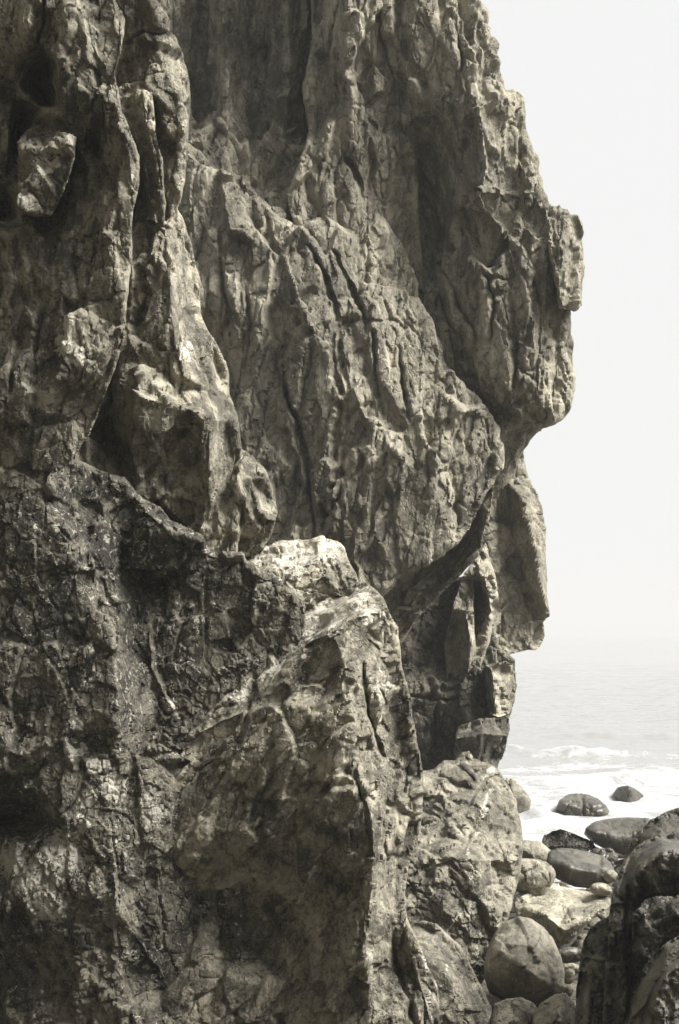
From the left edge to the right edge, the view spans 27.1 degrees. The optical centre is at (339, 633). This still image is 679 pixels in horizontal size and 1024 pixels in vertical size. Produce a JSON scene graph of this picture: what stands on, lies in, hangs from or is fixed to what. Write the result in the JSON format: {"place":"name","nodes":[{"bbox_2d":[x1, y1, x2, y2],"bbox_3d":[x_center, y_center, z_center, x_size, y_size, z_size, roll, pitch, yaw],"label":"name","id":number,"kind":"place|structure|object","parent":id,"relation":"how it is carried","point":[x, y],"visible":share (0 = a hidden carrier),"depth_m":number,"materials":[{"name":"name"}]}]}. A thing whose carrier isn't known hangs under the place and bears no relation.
{"place":"outdoors","nodes":[
{"label":"outdoors","id":0,"kind":"place"},
{"bbox_2d":[481,869,614,1009],"bbox_3d":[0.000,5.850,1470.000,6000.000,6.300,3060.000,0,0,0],"label":"beach","id":1,"kind":"structure","parent":0,"point":[492,1000],"depth_m":11.73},
{"bbox_2d":[0,459,304,1023],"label":"rock cliff","id":2,"kind":"structure","parent":1,"relation":"on","point":[140,636],"depth_m":8.15,"materials":[{"name":"grey stone"}]},
{"bbox_2d":[0,0,139,477],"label":"rock cliff","id":3,"kind":"structure","parent":2,"relation":"on","point":[69,169],"depth_m":7.99,"materials":[{"name":"grey stone"}]},
{"bbox_2d":[73,0,277,556],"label":"rock pillar","id":4,"kind":"object","parent":2,"relation":"on","point":[164,435],"visible":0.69,"depth_m":8.69,"materials":[{"name":"grey stone"}]},
{"bbox_2d":[161,535,440,1023],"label":"rock outcrop","id":5,"kind":"object","parent":1,"relation":"on","point":[299,778],"visible":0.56,"depth_m":8.14,"materials":[{"name":"grey stone"}]},
{"bbox_2d":[157,0,584,643],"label":"sea cliff","id":6,"kind":"structure","parent":1,"relation":"on","point":[385,236],"depth_m":15.71,"materials":[{"name":"grey stone"}]},
{"bbox_2d":[400,451,549,770],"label":"cliff buttress","id":7,"kind":"structure","parent":6,"relation":"on","point":[480,621],"depth_m":19.15,"materials":[{"name":"grey stone"}]},
{"bbox_2d":[410,920,492,1023],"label":"rock outcrop","id":8,"kind":"object","parent":1,"relation":"on","point":[463,999],"visible":0.65,"depth_m":9.97,"materials":[{"name":"grey stone"}]},
{"bbox_2d":[405,751,522,983],"bbox_3d":[1.037,2.200,12.484,1.281,2.233,2.649,0,0,0],"label":"rock outcrop","id":9,"kind":"object","parent":1,"relation":"on","point":[464,871],"visible":0.53,"depth_m":11.63,"materials":[{"name":"beige stone"}]},
{"bbox_2d":[510,901,514,912],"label":"cobble","id":10,"kind":"object","parent":1,"relation":"on","point":[512,910],"visible":0.15,"depth_m":14.95,"materials":[{"name":"grey stone"}]},
{"bbox_2d":[491,997,536,1023],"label":"boulder","id":11,"kind":"object","parent":1,"relation":"on","point":[518,1010],"visible":0.88,"depth_m":10.02,"materials":[{"name":"grey stone"}]},
{"bbox_2d":[513,894,520,901],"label":"cobble","id":12,"kind":"object","parent":1,"relation":"on","point":[516,897],"visible":0.2,"depth_m":15.39,"materials":[{"name":"grey stone"}]},
{"bbox_2d":[505,778,530,812],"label":"boulder","id":13,"kind":"object","parent":1,"relation":"on","point":[521,796],"visible":0.57,"depth_m":21.09,"materials":[{"name":"grey stone"}]},
{"bbox_2d":[484,916,564,1003],"bbox_3d":[1.437,2.552,11.017,0.637,0.723,0.932,0,0,0],"label":"boulder","id":14,"kind":"object","parent":1,"relation":"on","point":[523,958],"visible":0.95,"depth_m":10.68,"materials":[{"name":"grey stone"}]},
{"bbox_2d":[522,840,550,861],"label":"boulder","id":15,"kind":"object","parent":1,"relation":"on","point":[535,850],"visible":0.37,"depth_m":14.62,"materials":[{"name":"beige stone"}]},
{"bbox_2d":[532,993,575,1023],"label":"boulder","id":16,"kind":"object","parent":1,"relation":"on","point":[557,1008],"visible":0.94,"depth_m":9.91,"materials":[{"name":"grey stone"}]},
{"bbox_2d":[563,985,572,996],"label":"boulder","id":17,"kind":"object","parent":1,"relation":"on","point":[568,989],"visible":0.82,"depth_m":10.71,"materials":[{"name":"grey stone"}]},
{"bbox_2d":[542,829,596,850],"bbox_3d":[2.530,2.290,15.555,0.618,0.260,0.690,0,0,0],"label":"boulder","id":18,"kind":"object","parent":1,"relation":"on","point":[559,838],"visible":0.92,"depth_m":15.44,"materials":[{"name":"grey stone"}]},
{"bbox_2d":[564,968,574,983],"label":"boulder","id":19,"kind":"object","parent":1,"relation":"on","point":[569,975],"visible":0.92,"depth_m":10.90,"materials":[{"name":"grey stone"}]},
{"bbox_2d":[559,947,580,962],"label":"boulder","id":20,"kind":"object","parent":1,"relation":"on","point":[570,954],"visible":0.78,"depth_m":11.63,"materials":[{"name":"grey stone"}]},
{"bbox_2d":[563,963,578,974],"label":"boulder","id":21,"kind":"object","parent":1,"relation":"on","point":[574,967],"visible":0.59,"depth_m":11.22,"materials":[{"name":"grey stone"}]},
{"bbox_2d":[570,939,583,948],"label":"cobble","id":22,"kind":"object","parent":1,"relation":"on","point":[578,943],"visible":0.27,"depth_m":13.05,"materials":[{"name":"grey stone"}]},
{"bbox_2d":[577,934,586,939],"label":"cobble","id":23,"kind":"object","parent":1,"relation":"on","point":[581,936],"visible":0.26,"depth_m":13.44,"materials":[{"name":"grey stone"}]},
{"bbox_2d":[587,917,599,926],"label":"cobble","id":24,"kind":"object","parent":1,"relation":"on","point":[594,921],"visible":0.21,"depth_m":14.07,"materials":[{"name":"grey stone"}]},
{"bbox_2d":[596,910,608,918],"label":"cobble","id":25,"kind":"object","parent":1,"relation":"on","point":[604,914],"visible":0.17,"depth_m":14.49,"materials":[{"name":"beige stone"}]},
{"bbox_2d":[584,817,650,854],"bbox_3d":[3.509,2.547,17.783,0.946,0.479,1.165,0,0,0],"label":"boulder","id":26,"kind":"object","parent":1,"relation":"on","point":[616,835],"visible":0.69,"depth_m":17.31,"materials":[{"name":"grey stone"}]},
{"bbox_2d":[574,832,678,1023],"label":"rock outcrop","id":27,"kind":"object","parent":1,"relation":"on","point":[630,935],"visible":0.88,"depth_m":8.62,"materials":[{"name":"grey stone"}]},
{"bbox_2d":[625,808,678,858],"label":"boulder","id":28,"kind":"object","parent":27,"relation":"on","point":[666,823],"visible":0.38,"depth_m":9.67,"materials":[{"name":"grey stone"}]},
{"bbox_2d":[625,935,678,1023],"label":"boulder","id":29,"kind":"object","parent":1,"relation":"on","point":[654,998],"visible":1,"depth_m":7.63,"materials":[{"name":"grey stone"}]},
{"bbox_2d":[460,0,678,633],"label":"sky","id":30,"kind":"structure","parent":0,"point":[598,80],"materials":[{"name":"white"}]},
{"bbox_2d":[497,634,678,888],"bbox_3d":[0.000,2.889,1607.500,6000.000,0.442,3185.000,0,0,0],"label":"sea","id":31,"kind":"structure","parent":0,"point":[595,715],"depth_m":44.83,"materials":[{"name":"liquid"}]},
{"bbox_2d":[555,793,608,816],"bbox_3d":[4.044,2.930,23.687,0.957,0.509,1.361,0,0,0],"label":"boulder","id":32,"kind":"object","parent":31,"relation":"in","point":[578,804],"visible":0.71,"depth_m":23.11,"materials":[{"name":"grey stone"}]},
{"bbox_2d":[613,785,643,802],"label":"boulder","id":33,"kind":"object","parent":31,"relation":"in","point":[627,793],"visible":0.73,"depth_m":24.95,"materials":[{"name":"grey stone"}]},
{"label":"cobble","id":34,"kind":"object","parent":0,"visible":0},
{"bbox_2d":[513,882,610,946],"bbox_3d":[2.115,2.625,13.069,1.108,0.507,1.035,0,0,-39],"label":"boulder","id":35,"kind":"object","parent":34,"relation":"on","point":[562,914],"visible":0.93,"depth_m":12.73,"materials":[{"name":"beige stone"}]},
{"bbox_2d":[516,858,555,895],"bbox_3d":[1.789,2.292,13.319,0.485,0.361,0.630,0,0,0],"label":"boulder","id":36,"kind":"object","parent":35,"relation":"on","point":[537,876],"visible":0.67,"depth_m":13.06,"materials":[{"name":"beige stone"}]},
{"bbox_2d":[547,848,614,887],"bbox_3d":[2.397,2.345,14.053,0.712,0.388,0.872,0,0,0],"label":"boulder","id":37,"kind":"object","parent":35,"relation":"on","point":[578,868],"visible":0.89,"depth_m":13.77,"materials":[{"name":"grey stone"}]},
{"bbox_2d":[590,847,599,853],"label":"cobble","id":38,"kind":"object","parent":37,"relation":"on","point":[595,850],"visible":0.28,"depth_m":18.76,"materials":[{"name":"grey stone"}]},
{"bbox_2d":[597,848,618,867],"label":"boulder","id":39,"kind":"object","parent":37,"relation":"on","point":[610,855],"visible":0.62,"depth_m":14.47,"materials":[{"name":"grey stone"}]},
{"bbox_2d":[603,869,617,882],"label":"boulder","id":40,"kind":"object","parent":37,"relation":"on","point":[609,875],"visible":0.88,"depth_m":13.61,"materials":[{"name":"beige stone"}]},
{"bbox_2d":[589,883,611,895],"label":"boulder","id":41,"kind":"object","parent":35,"relation":"on","point":[602,889],"visible":1,"depth_m":12.93,"materials":[{"name":"beige stone"}]}
]}

